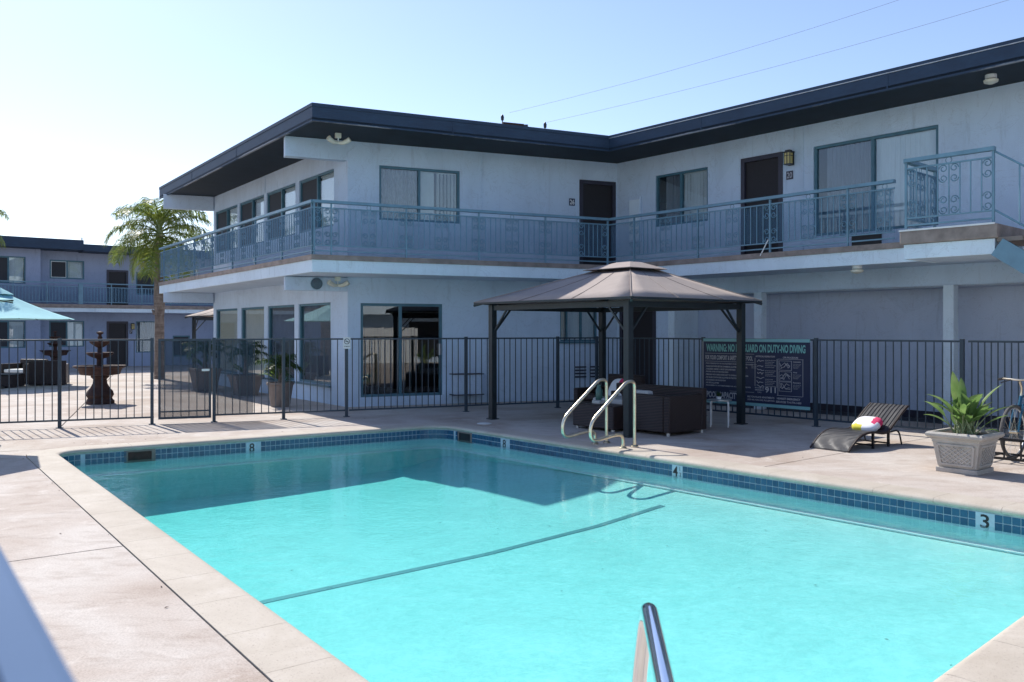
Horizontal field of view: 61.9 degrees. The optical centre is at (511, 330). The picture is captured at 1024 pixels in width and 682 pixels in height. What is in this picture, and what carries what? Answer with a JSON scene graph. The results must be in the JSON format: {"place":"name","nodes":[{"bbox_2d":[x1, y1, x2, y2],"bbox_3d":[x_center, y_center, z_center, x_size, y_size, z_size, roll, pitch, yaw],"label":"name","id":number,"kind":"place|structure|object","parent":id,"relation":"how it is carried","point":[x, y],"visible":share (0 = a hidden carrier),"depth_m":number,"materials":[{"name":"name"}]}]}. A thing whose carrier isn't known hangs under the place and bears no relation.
{"place":"outdoors","nodes":[
{"label":"outdoors","id":0,"kind":"place"},
{"bbox_2d":[0,235,212,367],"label":"building","id":1,"kind":"structure","parent":0,"point":[84,287],"depth_m":38.05,"materials":[{"name":"grey paint"}]},
{"bbox_2d":[0,256,25,283],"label":"window","id":2,"kind":"structure","parent":1,"relation":"in","point":[11,267],"depth_m":36.17,"materials":[{"name":"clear glass"}]},
{"bbox_2d":[0,321,25,347],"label":"window","id":3,"kind":"structure","parent":1,"relation":"in","point":[8,329],"depth_m":36.17,"materials":[{"name":"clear glass"}]},
{"bbox_2d":[49,321,83,346],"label":"window","id":4,"kind":"structure","parent":1,"relation":"in","point":[65,329],"depth_m":37.90,"materials":[{"name":"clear glass"}]},
{"bbox_2d":[50,260,83,279],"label":"window","id":5,"kind":"structure","parent":1,"relation":"in","point":[59,269],"depth_m":37.76,"materials":[{"name":"glass"}]},
{"bbox_2d":[107,270,127,304],"bbox_3d":[-18.050,-1.910,39.019,0.910,1.680,0.125,0,0,-37],"label":"door","id":6,"kind":"structure","parent":1,"relation":"in","point":[113,276],"depth_m":39.05,"materials":[{"name":"black metal"}]},
{"bbox_2d":[107,321,127,365],"bbox_3d":[-18.050,0.610,39.019,0.910,2.040,0.125,0,0,-37],"label":"door","id":7,"kind":"structure","parent":1,"relation":"in","point":[115,329],"depth_m":39.02,"materials":[{"name":"black metal"}]},
{"bbox_2d":[136,272,154,294],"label":"window","id":8,"kind":"structure","parent":1,"relation":"in","point":[138,281],"depth_m":39.75,"materials":[{"name":"glass"}]},
{"bbox_2d":[136,321,154,352],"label":"window","id":9,"kind":"structure","parent":1,"relation":"in","point":[144,329],"depth_m":39.82,"materials":[{"name":"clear glass"}]},
{"bbox_2d":[173,336,189,356],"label":"window","id":10,"kind":"structure","parent":1,"relation":"in","point":[176,344],"depth_m":40.69,"materials":[{"name":"glass"}]},
{"bbox_2d":[0,364,1023,681],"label":"ground","id":11,"kind":"structure","parent":0,"point":[106,606],"depth_m":10.42,"materials":[{"name":"concrete"}]},
{"bbox_2d":[0,208,10,249],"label":"palm tree","id":12,"kind":"object","parent":11,"relation":"on","point":[7,218],"visible":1,"depth_m":29.08,"materials":[{"name":"green plant"}]},
{"bbox_2d":[0,298,13,302],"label":"patio umbrella","id":13,"kind":"object","parent":11,"relation":"on","point":[6,300],"visible":1,"depth_m":12.30,"materials":[{"name":"teal fabric"}]},
{"bbox_2d":[1,373,25,386],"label":"wicker table","id":14,"kind":"object","parent":11,"relation":"on","point":[13,379],"visible":0.74,"depth_m":24.48,"materials":[{"name":"black wicker"}]},
{"bbox_2d":[1,359,47,382],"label":"wicker cube chair","id":15,"kind":"object","parent":11,"relation":"on","point":[13,367],"visible":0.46,"depth_m":26.41,"materials":[{"name":"black wicker"}]},
{"bbox_2d":[0,548,74,681],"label":"fence","id":16,"kind":"object","parent":11,"relation":"on","point":[29,651],"depth_m":0.36,"materials":[{"name":"paint"}]},
{"bbox_2d":[0,288,74,388],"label":"patio umbrella","id":17,"kind":"object","parent":11,"relation":"on","point":[17,309],"visible":0.95,"depth_m":24.88,"materials":[{"name":"teal fabric"}]},
{"bbox_2d":[28,360,68,384],"bbox_3d":[-14.050,1.265,25.900,1.000,0.710,0.880,0,0,-22],"label":"wicker cube chair","id":18,"kind":"object","parent":11,"relation":"on","point":[47,372],"visible":0.95,"depth_m":25.48,"materials":[{"name":"black wicker"}]},
{"bbox_2d":[39,331,70,360],"bbox_3d":[-18.200,0.835,34.000,1.123,1.630,1.123,0,0,0],"label":"fountain","id":19,"kind":"object","parent":11,"relation":"on","point":[55,352],"visible":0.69,"depth_m":33.82,"materials":[{"name":"stone"}]},
{"bbox_2d":[0,338,154,427],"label":"pool fence","id":20,"kind":"object","parent":11,"relation":"on","point":[60,419],"visible":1,"depth_m":14.53,"materials":[{"name":"metal"}]},
{"bbox_2d":[72,331,125,404],"bbox_3d":[-9.270,0.835,19.200,1.123,1.630,1.123,0,0,0],"label":"fountain","id":21,"kind":"object","parent":11,"relation":"on","point":[98,380],"visible":0.84,"depth_m":19.01,"materials":[{"name":"stone"}]},
{"bbox_2d":[102,197,211,378],"bbox_3d":[-11.790,-1.408,28.822,3.909,6.116,3.644,0,0,0],"label":"palm tree","id":22,"kind":"object","parent":11,"relation":"on","point":[156,218],"visible":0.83,"depth_m":28.68,"materials":[{"name":"green plant"}]},
{"bbox_2d":[185,308,212,367],"bbox_3d":[-9.413,0.212,30.735,3.380,2.875,4.004,0,0,-39],"label":"gazebo","id":23,"kind":"object","parent":11,"relation":"on","point":[205,315],"visible":0.09,"depth_m":31.05,"materials":[{"name":"beige fabric"}]},
{"bbox_2d":[189,368,221,391],"bbox_3d":[-8.350,1.340,23.200,0.681,0.620,0.863,0,0,-36],"label":"plant pot","id":24,"kind":"object","parent":11,"relation":"on","point":[200,379],"visible":0.68,"depth_m":22.97,"materials":[{"name":"grey concrete"}]},
{"bbox_2d":[182,338,227,367],"bbox_3d":[-8.363,0.639,23.236,1.195,0.852,1.350,0,0,0],"label":"potted palm","id":25,"kind":"object","parent":24,"relation":"on","point":[199,344],"visible":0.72,"depth_m":23.15,"materials":[{"name":"green plant"}]},
{"bbox_2d":[227,374,263,395],"bbox_3d":[-6.780,1.390,21.700,0.681,0.520,0.863,0,0,-36],"label":"plant pot","id":26,"kind":"object","parent":11,"relation":"on","point":[243,385],"visible":0.95,"depth_m":21.49,"materials":[{"name":"grey concrete"}]},
{"bbox_2d":[222,340,271,374],"bbox_3d":[-6.780,0.700,21.676,1.300,0.928,1.217,0,0,-45],"label":"potted palm","id":27,"kind":"object","parent":26,"relation":"in","point":[244,354],"visible":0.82,"depth_m":21.64,"materials":[{"name":"green plant"}]},
{"bbox_2d":[266,381,293,406],"bbox_3d":[-5.020,1.385,18.500,0.590,0.530,0.590,0,0,0],"label":"plant pot","id":28,"kind":"object","parent":11,"relation":"on","point":[278,393],"visible":0.76,"depth_m":18.30,"materials":[{"name":"grey concrete"}]},
{"bbox_2d":[255,353,304,383],"bbox_3d":[-5.043,0.830,18.467,1.015,0.693,1.065,0,0,24],"label":"potted palm","id":29,"kind":"object","parent":28,"relation":"in","point":[278,366],"visible":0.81,"depth_m":18.40,"materials":[{"name":"green plant"}]},
{"bbox_2d":[211,337,349,421],"bbox_3d":[-4.264,0.890,15.834,2.500,1.520,0.110,0,0,-23],"label":"pool fence","id":30,"kind":"object","parent":11,"relation":"on","point":[283,412],"visible":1,"depth_m":15.81,"materials":[{"name":"metal"}]},
{"bbox_2d":[158,339,210,419],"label":"pool gate","id":31,"kind":"structure","parent":30,"relation":"attached to","point":[159,387],"depth_m":15.15,"materials":[{"name":"metal"}]},
{"bbox_2d":[343,337,350,348],"bbox_3d":[-3.144,0.240,16.251,0.140,0.220,0.008,0,0,-23],"label":"no smoking sign","id":32,"kind":"object","parent":30,"relation":"attached to","point":[346,342],"visible":1,"depth_m":16.25,"materials":[{"name":"white plastic"}]},
{"bbox_2d":[349,336,597,411],"bbox_3d":[-0.611,0.890,17.461,5.510,1.520,0.110,0,0,-25],"label":"pool fence","id":33,"kind":"object","parent":11,"relation":"on","point":[557,401],"visible":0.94,"depth_m":17.38,"materials":[{"name":"metal"}]},
{"bbox_2d":[26,423,1023,681],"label":"swimming pool","id":34,"kind":"structure","parent":11,"relation":"in","point":[496,571],"depth_m":8.28,"materials":[{"name":"liquid"}]},
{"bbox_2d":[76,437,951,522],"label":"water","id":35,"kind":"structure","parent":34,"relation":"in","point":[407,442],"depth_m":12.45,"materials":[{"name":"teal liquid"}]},
{"bbox_2d":[561,378,609,444],"bbox_3d":[1.058,1.173,12.229,0.958,0.954,0.110,0,0,-40],"label":"pool handrail","id":36,"kind":"object","parent":34,"relation":"on","point":[578,402],"visible":0.94,"depth_m":12.27,"materials":[{"name":"silver metal"}]},
{"bbox_2d":[589,380,637,448],"bbox_3d":[1.408,1.173,11.809,0.958,0.954,0.110,0,0,-40],"label":"pool handrail","id":37,"kind":"object","parent":34,"relation":"on","point":[607,403],"visible":1,"depth_m":11.87,"materials":[{"name":"silver metal"}]},
{"bbox_2d":[631,602,674,681],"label":"pool handrail","id":38,"kind":"object","parent":34,"relation":"on","point":[650,644],"visible":1,"depth_m":2.54,"materials":[{"name":"silver metal"}]},
{"bbox_2d":[158,37,1023,429],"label":"apartment building","id":39,"kind":"structure","parent":11,"relation":"on","point":[904,187],"depth_m":18.21,"materials":[{"name":"white paint"}]},
{"bbox_2d":[216,205,236,252],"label":"window","id":40,"kind":"structure","parent":39,"relation":"in","point":[226,217],"depth_m":25.25,"materials":[{"name":"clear glass"}]},
{"bbox_2d":[217,308,236,373],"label":"window","id":41,"kind":"structure","parent":39,"relation":"in","point":[226,318],"depth_m":25.36,"materials":[{"name":"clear glass"}]},
{"bbox_2d":[241,195,263,246],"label":"window","id":42,"kind":"structure","parent":39,"relation":"in","point":[252,208],"depth_m":23.34,"materials":[{"name":"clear glass"}]},
{"bbox_2d":[242,307,264,378],"bbox_3d":[-7.047,0.325,23.284,0.206,1.910,1.930,0,0,-36],"label":"window","id":43,"kind":"structure","parent":39,"relation":"in","point":[254,315],"depth_m":23.47,"materials":[{"name":"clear glass"}]},
{"bbox_2d":[265,305,294,382],"bbox_3d":[-5.805,0.325,21.560,0.206,1.910,1.920,0,0,-36],"label":"window","id":44,"kind":"structure","parent":39,"relation":"in","point":[283,315],"depth_m":21.74,"materials":[{"name":"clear glass"}]},
{"bbox_2d":[268,183,294,240],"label":"window","id":45,"kind":"structure","parent":39,"relation":"in","point":[284,197],"depth_m":21.64,"materials":[{"name":"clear glass"}]},
{"bbox_2d":[297,302,330,387],"bbox_3d":[-4.562,0.325,19.836,0.207,1.910,1.950,0,0,-36],"label":"window","id":46,"kind":"structure","parent":39,"relation":"in","point":[317,315],"depth_m":20.01,"materials":[{"name":"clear glass"}]},
{"bbox_2d":[311,278,322,288],"bbox_3d":[-4.128,-0.990,18.049,0.250,0.250,0.062,0,0,-22],"label":"wall speaker","id":47,"kind":"object","parent":39,"relation":"attached to","point":[316,283],"depth_m":18.02,"materials":[{"name":"teal paint"}]},
{"bbox_2d":[300,169,333,232],"bbox_3d":[-4.454,-2.960,19.778,0.145,1.260,2.010,0,0,-36],"label":"window","id":48,"kind":"structure","parent":39,"relation":"in","point":[310,188],"depth_m":19.73,"materials":[{"name":"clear glass"}]},
{"bbox_2d":[327,277,349,286],"bbox_3d":[-3.699,-1.033,18.163,0.488,0.227,0.201,0,0,-22],"label":"floodlight","id":49,"kind":"object","parent":39,"relation":"attached to","point":[337,279],"visible":1,"depth_m":18.16,"materials":[{"name":"beige plastic"}]},
{"bbox_2d":[326,133,351,144],"bbox_3d":[-3.541,-3.920,17.435,0.514,0.239,0.208,0,0,-22],"label":"floodlight","id":50,"kind":"object","parent":39,"relation":"attached to","point":[329,138],"visible":1,"depth_m":17.44,"materials":[{"name":"beige plastic"}]},
{"bbox_2d":[361,303,441,396],"bbox_3d":[-2.429,0.430,18.822,1.850,2.040,0.135,0,0,-22],"label":"window","id":51,"kind":"structure","parent":39,"relation":"in","point":[400,393],"depth_m":18.81,"materials":[{"name":"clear glass"}]},
{"bbox_2d":[379,165,458,223],"bbox_3d":[-2.073,-3.005,19.033,1.850,1.190,0.145,0,0,-22],"label":"window","id":52,"kind":"structure","parent":39,"relation":"in","point":[397,185],"depth_m":19.01,"materials":[{"name":"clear glass"}]},
{"bbox_2d":[502,122,523,125],"bbox_3d":[0.021,-4.395,18.383,0.480,0.130,0.080,0,0,-22],"label":"roof conduit box","id":53,"kind":"object","parent":39,"relation":"on","point":[519,124],"visible":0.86,"depth_m":18.34,"materials":[{"name":"metal"}]},
{"bbox_2d":[569,198,574,205],"bbox_3d":[1.432,-3.060,20.357,0.150,0.170,0.014,0,0,-22],"label":"number plaque","id":54,"kind":"object","parent":39,"relation":"attached to","point":[571,202],"visible":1,"depth_m":20.35,"materials":[{"name":"black ceramic"}]},
{"bbox_2d":[559,307,598,342],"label":"window","id":55,"kind":"structure","parent":39,"relation":"in","point":[577,324],"depth_m":20.53,"materials":[{"name":"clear glass"}]},
{"bbox_2d":[579,179,615,264],"bbox_3d":[2.053,-2.540,20.661,0.980,2.140,0.125,0,0,-22],"label":"door","id":56,"kind":"structure","parent":39,"relation":"in","point":[596,198],"depth_m":20.65,"materials":[{"name":"brown wood"}]},
{"bbox_2d":[619,307,655,384],"bbox_3d":[3.022,0.530,20.346,0.125,2.200,1.130,0,0,-40],"label":"door","id":57,"kind":"structure","parent":39,"relation":"in","point":[646,326],"depth_m":20.22,"materials":[{"name":"black metal"}]},
{"bbox_2d":[656,167,707,226],"bbox_3d":[3.900,-3.005,19.398,0.145,1.190,1.490,0,0,-40],"label":"window","id":58,"kind":"structure","parent":39,"relation":"in","point":[696,180],"depth_m":19.37,"materials":[{"name":"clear glass"}]},
{"bbox_2d":[708,314,735,337],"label":"wall","id":59,"kind":"structure","parent":39,"relation":"in","point":[719,326],"depth_m":19.50,"materials":[{"name":"paint"}]},
{"bbox_2d":[741,152,782,254],"bbox_3d":[5.214,-2.550,17.746,0.125,2.160,0.990,0,0,-40],"label":"door","id":60,"kind":"structure","parent":39,"relation":"in","point":[762,175],"depth_m":17.76,"materials":[{"name":"brown wood"}]},
{"bbox_2d":[783,149,794,165],"bbox_3d":[5.560,-3.467,17.129,0.189,0.295,0.170,0,0,-40],"label":"wall lamp","id":61,"kind":"object","parent":39,"relation":"attached to","point":[789,157],"visible":1,"depth_m":17.08,"materials":[{"name":"yellow glass"}]},
{"bbox_2d":[786,170,792,179],"bbox_3d":[5.602,-3.130,17.216,0.014,0.170,0.150,0,0,-40],"label":"number plaque","id":62,"kind":"object","parent":39,"relation":"attached to","point":[789,174],"visible":1,"depth_m":17.21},
{"bbox_2d":[850,265,863,273],"bbox_3d":[6.042,-1.065,14.942,0.220,0.150,0.220,0,0,0],"label":"ceiling light","id":63,"kind":"object","parent":39,"relation":"attached to","point":[857,269],"visible":0.99,"depth_m":14.87,"materials":[{"name":"white glass"}]},
{"bbox_2d":[814,125,937,235],"bbox_3d":[6.791,-2.735,15.969,0.145,1.770,2.400,0,0,-40],"label":"window","id":64,"kind":"structure","parent":39,"relation":"in","point":[851,162],"depth_m":15.94,"materials":[{"name":"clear glass"}]},
{"bbox_2d":[983,73,998,84],"bbox_3d":[7.630,-3.995,13.595,0.220,0.150,0.220,0,0,0],"label":"ceiling light","id":65,"kind":"object","parent":39,"relation":"attached to","point":[991,78],"visible":1,"depth_m":13.53,"materials":[{"name":"white plastic"}]},
{"bbox_3d":[0.740,-4.508,19.100,0.076,0.316,0.072,0,0,0],"label":"weatherhead","id":66,"kind":"object","parent":39,"relation":"on","visible":0},
{"bbox_2d":[510,0,896,112],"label":"power line","id":67,"kind":"object","parent":66,"relation":"attached to","point":[702,61],"visible":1,"depth_m":18.08,"materials":[{"name":"metal"}]},
{"bbox_2d":[550,0,1006,121],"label":"power line","id":68,"kind":"object","parent":66,"relation":"attached to","point":[783,64],"visible":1,"depth_m":17.54,"materials":[{"name":"metal"}]},
{"bbox_2d":[573,402,622,431],"bbox_3d":[1.570,1.440,14.314,0.620,0.420,0.950,0,0,-39],"label":"wicker ottoman","id":69,"kind":"object","parent":11,"relation":"on","point":[584,413],"visible":0.66,"depth_m":14.04,"materials":[{"name":"wicker"}]},
{"bbox_2d":[592,400,604,403],"bbox_3d":[1.453,1.202,14.315,0.140,0.053,0.180,0,0,-39],"label":"napkin box","id":70,"kind":"object","parent":69,"relation":"on","point":[598,401],"visible":0.91,"depth_m":14.27,"materials":[{"name":"white"}]},
{"bbox_2d":[596,385,602,399],"bbox_3d":[1.488,1.079,14.589,0.120,0.300,0.117,0,0,0],"label":"glass jar","id":71,"kind":"object","parent":69,"relation":"on","point":[599,393],"visible":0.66,"depth_m":14.54,"materials":[{"name":"teal glass"}]},
{"bbox_2d":[574,374,644,402],"bbox_3d":[1.838,1.215,15.770,0.920,0.770,1.070,0,0,-39],"label":"wicker armchair","id":72,"kind":"object","parent":11,"relation":"on","point":[591,395],"visible":0.18,"depth_m":15.83,"materials":[{"name":"black wicker"}]},
{"bbox_2d":[608,379,622,395],"bbox_3d":[1.930,1.050,15.280,0.291,0.369,0.460,0,0,-41],"label":"pillow","id":73,"kind":"object","parent":72,"relation":"on","point":[612,387],"visible":0.36,"depth_m":15.30,"materials":[{"name":"white fabric"}]},
{"bbox_2d":[473,261,762,437],"bbox_3d":[1.837,0.212,15.434,3.380,2.875,4.004,0,0,-39],"label":"gazebo","id":74,"kind":"object","parent":11,"relation":"on","point":[630,287],"visible":0.99,"depth_m":14.88,"materials":[{"name":"beige fabric"}]},
{"bbox_2d":[593,382,706,436],"bbox_3d":[2.190,1.290,14.230,0.930,0.720,1.901,0,0,-39],"label":"wicker sofa","id":75,"kind":"object","parent":11,"relation":"on","point":[667,409],"visible":0.7,"depth_m":13.56,"materials":[{"name":"wicker"}]},
{"bbox_2d":[707,398,731,427],"bbox_3d":[3.570,1.417,14.670,0.410,0.465,0.410,0,0,0],"label":"side table","id":76,"kind":"object","parent":11,"relation":"on","point":[721,399],"visible":0.98,"depth_m":14.56,"materials":[{"name":"metal"}]},
{"bbox_2d":[714,391,721,398],"bbox_3d":[3.537,1.106,14.696,0.154,0.156,0.208,0,0,0],"label":"potted plant","id":77,"kind":"object","parent":76,"relation":"on","point":[719,396],"visible":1,"depth_m":14.68,"materials":[{"name":"green plant"}]},
{"bbox_2d":[598,337,964,429],"bbox_3d":[4.331,0.890,15.681,0.110,1.520,7.635,0,0,-40],"label":"pool fence","id":78,"kind":"object","parent":11,"relation":"on","point":[815,418],"visible":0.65,"depth_m":14.38,"materials":[{"name":"metal"}]},
{"bbox_2d":[703,338,809,409],"bbox_3d":[4.394,0.765,15.534,0.021,1.220,2.258,0,0,-40],"label":"warning sign","id":79,"kind":"object","parent":78,"relation":"attached to","point":[777,373],"visible":0.95,"depth_m":15.37,"materials":[{"name":"metal"}]},
{"bbox_2d":[810,402,908,452],"bbox_3d":[4.975,1.368,12.191,1.558,0.573,0.614,0,0,-37],"label":"lounge chair","id":80,"kind":"object","parent":11,"relation":"on","point":[845,440],"visible":0.72,"depth_m":12.06,"materials":[{"name":"grey wicker"}]},
{"bbox_2d":[852,416,882,430],"bbox_3d":[5.120,1.355,12.300,0.324,0.214,0.400,0,0,-40],"label":"pillow","id":81,"kind":"object","parent":80,"relation":"on","point":[867,423],"visible":0.88,"depth_m":12.21,"materials":[{"name":"white fabric"}]},
{"bbox_2d":[925,427,1004,475],"bbox_3d":[5.298,1.417,9.987,0.636,0.466,0.636,0,0,-40],"label":"square planter","id":82,"kind":"object","parent":11,"relation":"on","point":[968,454],"visible":0.99,"depth_m":9.82,"materials":[{"name":"stone"}]},
{"bbox_2d":[923,371,1013,433],"bbox_3d":[5.331,0.854,9.985,0.938,0.745,0.721,0,0,-15],"label":"broadleaf plant","id":83,"kind":"object","parent":82,"relation":"on","point":[965,412],"visible":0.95,"depth_m":9.94,"materials":[{"name":"green plant"}]},
{"bbox_2d":[968,340,1023,437],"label":"pool fence","id":84,"kind":"object","parent":11,"relation":"on","point":[991,342],"visible":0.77,"depth_m":12.42,"materials":[{"name":"metal"}]},
{"bbox_2d":[994,438,1023,461],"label":"bike rack","id":85,"kind":"object","parent":11,"relation":"on","point":[1020,455],"visible":0.4,"depth_m":10.57,"materials":[{"name":"black metal"}]},
{"bbox_2d":[998,377,1023,457],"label":"bicycle","id":86,"kind":"object","parent":11,"relation":"on","point":[1019,407],"visible":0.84,"depth_m":10.94,"materials":[{"name":"metal"}]},
{"bbox_2d":[0,0,1023,250],"label":"sky","id":87,"kind":"structure","parent":0,"point":[104,104],"materials":[{"name":"blue"}]}
]}

